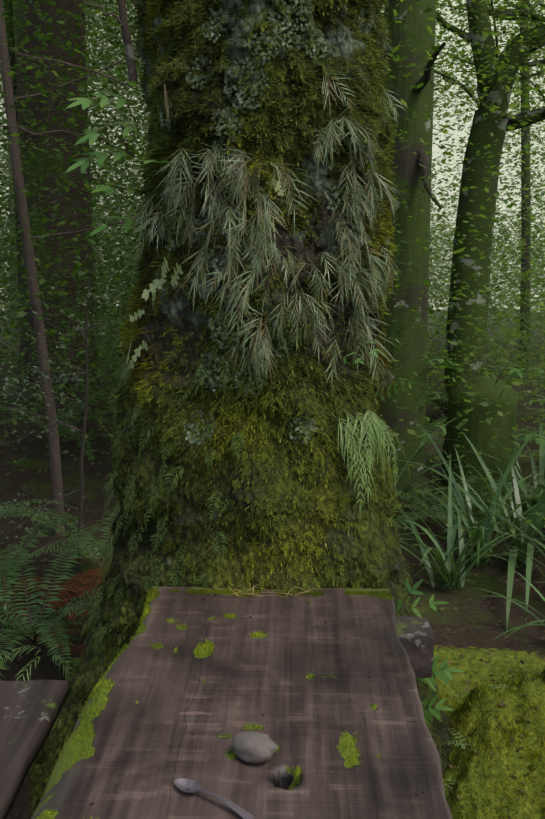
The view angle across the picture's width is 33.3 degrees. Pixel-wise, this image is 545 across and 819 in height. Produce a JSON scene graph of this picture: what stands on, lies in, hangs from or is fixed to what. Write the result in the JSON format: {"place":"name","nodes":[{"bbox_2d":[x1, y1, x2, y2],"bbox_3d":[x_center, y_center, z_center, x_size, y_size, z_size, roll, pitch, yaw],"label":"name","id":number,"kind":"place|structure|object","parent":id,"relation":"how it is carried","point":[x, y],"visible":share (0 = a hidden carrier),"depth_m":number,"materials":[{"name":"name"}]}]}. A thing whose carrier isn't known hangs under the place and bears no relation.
{"place":"outdoors","nodes":[
{"label":"outdoors","id":0,"kind":"place"},
{"bbox_2d":[0,0,544,680],"bbox_3d":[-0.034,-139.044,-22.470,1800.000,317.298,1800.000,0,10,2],"label":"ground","id":1,"kind":"structure","parent":0,"point":[448,620],"depth_m":5.90,"materials":[{"name":"green plant"}]},
{"bbox_2d":[6,771,29,818],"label":"bench posts","id":2,"kind":"object","parent":1,"relation":"on","point":[20,808],"visible":0.17,"depth_m":2.42,"materials":[{"name":"brown wood"}]},
{"bbox_2d":[0,680,68,818],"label":"bench plank","id":3,"kind":"object","parent":2,"relation":"on","point":[30,710],"visible":1,"depth_m":2.39,"materials":[{"name":"brown wood"}]},
{"bbox_2d":[0,557,106,656],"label":"dead fern fronds","id":4,"kind":"object","parent":1,"relation":"on","point":[73,590],"visible":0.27,"depth_m":4.10,"materials":[{"name":"brown plant"}]},
{"bbox_2d":[13,0,101,415],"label":"tree trunk","id":5,"kind":"object","parent":1,"relation":"on","point":[21,34],"visible":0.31,"depth_m":8.70,"materials":[{"name":"brown plant"}]},
{"bbox_2d":[0,277,129,570],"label":"sapling","id":6,"kind":"object","parent":1,"relation":"on","point":[79,565],"depth_m":4.12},
{"bbox_2d":[0,0,138,535],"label":"sapling and twigs","id":7,"kind":"object","parent":1,"relation":"on","point":[47,389],"visible":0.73,"depth_m":4.79,"materials":[{"name":"brown wood"}]},
{"bbox_2d":[0,3,144,266],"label":"leaves","id":8,"kind":"object","parent":7,"relation":"attached to","point":[38,73],"visible":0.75,"depth_m":2.59,"materials":[{"name":"green plant"}]},
{"bbox_2d":[0,0,149,390],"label":"forest foliage","id":9,"kind":"object","parent":1,"relation":"on","point":[116,176],"visible":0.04,"depth_m":14.40,"materials":[{"name":"green plant"}]},
{"bbox_2d":[29,0,452,818],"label":"tree trunk","id":10,"kind":"object","parent":1,"relation":"on","point":[183,520],"visible":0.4,"depth_m":2.50,"materials":[{"name":"green plant"}]},
{"bbox_2d":[30,337,244,817],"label":"filmy ferns","id":11,"kind":"object","parent":10,"relation":"attached to","point":[126,368],"visible":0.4,"depth_m":2.56,"materials":[{"name":"green plant"}]},
{"bbox_2d":[164,84,168,121],"bbox_3d":[-0.284,-0.821,2.441,0.013,0.099,0.013,0,10,2],"label":"twig","id":12,"kind":"object","parent":10,"relation":"attached to","point":[166,101],"visible":0.85,"depth_m":2.44,"materials":[{"name":"wood"}]},
{"bbox_2d":[120,178,283,368],"bbox_3d":[-0.277,-0.368,2.515,0.639,0.518,0.184,8,12,37],"label":"fern","id":13,"kind":"object","parent":10,"relation":"attached to","point":[161,281],"visible":0.88,"depth_m":2.50,"materials":[{"name":"green plant"}]},
{"bbox_2d":[30,0,452,812],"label":"moss tufts","id":14,"kind":"object","parent":10,"relation":"attached to","point":[388,158],"visible":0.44,"depth_m":2.49,"materials":[{"name":"green plant"}]},
{"bbox_2d":[65,91,418,404],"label":"leaves","id":15,"kind":"object","parent":14,"relation":"on","point":[91,135],"visible":0.96,"depth_m":2.55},
{"bbox_2d":[85,98,409,401],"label":"hounds tongue stems","id":16,"kind":"object","parent":15,"relation":"attached to","point":[143,219],"visible":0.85,"depth_m":2.58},
{"bbox_2d":[159,0,358,444],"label":"lichen","id":17,"kind":"object","parent":10,"relation":"attached to","point":[229,71],"visible":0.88,"depth_m":2.38},
{"bbox_2d":[118,74,409,397],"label":"orchid leaves","id":18,"kind":"object","parent":10,"relation":"attached to","point":[256,265],"visible":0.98,"depth_m":2.38,"materials":[{"name":"green plant"}]},
{"bbox_2d":[331,408,409,515],"bbox_3d":[0.289,0.130,2.596,0.145,0.290,0.367,6,12,31],"label":"hanging fern","id":19,"kind":"object","parent":10,"relation":"hanging from","point":[373,437],"depth_m":2.49,"materials":[{"name":"green plant"}]},
{"bbox_2d":[0,638,509,791],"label":"seedling sprigs","id":20,"kind":"object","parent":1,"relation":"on","point":[68,665],"visible":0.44,"depth_m":3.04,"materials":[{"name":"green plant"}]},
{"bbox_2d":[0,0,544,555],"bbox_3d":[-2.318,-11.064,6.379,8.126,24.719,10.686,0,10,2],"label":"forest foliage","id":21,"kind":"object","parent":1,"relation":"on","point":[128,258],"visible":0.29,"depth_m":6.05,"materials":[{"name":"green plant"}]},
{"bbox_2d":[0,421,544,818],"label":"leaf litter","id":22,"kind":"object","parent":1,"relation":"on","point":[448,662],"visible":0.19,"depth_m":4.35,"materials":[{"name":"plant"}]},
{"bbox_2d":[0,378,544,679],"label":"crown ferns","id":23,"kind":"object","parent":1,"relation":"on","point":[10,569],"visible":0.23,"depth_m":4.09,"materials":[{"name":"green plant"}]},
{"bbox_2d":[4,0,544,369],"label":"tree trunks","id":24,"kind":"object","parent":1,"relation":"on","point":[525,223],"depth_m":12.44,"materials":[{"name":"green plant"}]},
{"bbox_2d":[378,0,444,524],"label":"tree trunk","id":25,"kind":"object","parent":1,"relation":"on","point":[411,170],"visible":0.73,"depth_m":5.31,"materials":[{"name":"green plant"}]},
{"bbox_2d":[396,616,434,678],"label":"table bearers","id":26,"kind":"object","parent":1,"relation":"on","point":[416,636],"visible":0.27,"depth_m":2.27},
{"bbox_2d":[31,586,452,818],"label":"table slab","id":27,"kind":"structure","parent":26,"relation":"on","point":[149,749],"depth_m":1.81,"materials":[{"name":"brown wood"}]},
{"bbox_2d":[35,588,392,818],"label":"moss","id":28,"kind":"object","parent":27,"relation":"on","point":[152,592],"visible":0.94,"depth_m":2.09,"materials":[{"name":"green plant"}]},
{"bbox_2d":[381,0,544,382],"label":"forest foliage","id":29,"kind":"object","parent":1,"relation":"on","point":[433,278],"visible":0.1,"depth_m":14.75,"materials":[{"name":"green plant"}]},
{"bbox_2d":[394,336,544,641],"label":"flax bush","id":30,"kind":"object","parent":1,"relation":"on","point":[525,543],"visible":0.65,"depth_m":4.59,"materials":[{"name":"green plant"}]},
{"bbox_2d":[437,376,517,521],"bbox_3d":[1.331,0.272,5.802,0.543,0.980,0.536,0,10,2],"label":"mossy stump","id":31,"kind":"object","parent":1,"relation":"on","point":[483,433],"visible":0.58,"depth_m":5.61,"materials":[{"name":"green plant"}]},
{"bbox_2d":[433,645,544,818],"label":"moss mound","id":32,"kind":"object","parent":1,"relation":"on","point":[469,662],"visible":0.6,"depth_m":2.65,"materials":[{"name":"green plant"}]},
{"bbox_2d":[438,662,544,818],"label":"mound moss tufts","id":33,"kind":"object","parent":32,"relation":"on","point":[506,682],"visible":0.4,"depth_m":2.62,"materials":[{"name":"green plant"}]},
{"bbox_2d":[434,0,544,423],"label":"tree","id":34,"kind":"object","parent":1,"relation":"on","point":[488,124],"visible":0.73,"depth_m":8.12,"materials":[{"name":"green plant"}]},
{"bbox_2d":[395,359,544,724],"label":"hounds tongue ferns","id":35,"kind":"object","parent":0,"point":[442,675],"depth_m":2.58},
{"bbox_2d":[396,360,544,709],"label":"leaves","id":36,"kind":"object","parent":35,"relation":"attached to","point":[450,430],"depth_m":5.49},
{"bbox_3d":[-0.026,1.175,1.730,0.613,0.831,1.535,0,10,2],"label":"table","id":37,"kind":"object","parent":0,"visible":0},
{"bbox_2d":[174,778,253,818],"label":"spoon","id":38,"kind":"object","parent":37,"relation":"on","point":[185,785],"visible":0.96,"depth_m":1.55,"materials":[{"name":"metal"}]},
{"bbox_2d":[231,732,277,763],"bbox_3d":[-0.036,0.622,1.677,0.084,0.051,0.060,5,11,27],"label":"stone","id":39,"kind":"object","parent":37,"relation":"on","point":[254,747],"visible":1,"depth_m":1.66,"materials":[{"name":"grey stone"}]},
{"bbox_2d":[214,585,314,596],"bbox_3d":[-0.024,0.489,2.482,0.307,0.030,0.083,0,10,2],"label":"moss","id":40,"kind":"object","parent":37,"relation":"on","point":[267,590],"visible":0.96,"depth_m":2.46,"materials":[{"name":"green plant"}]}
]}

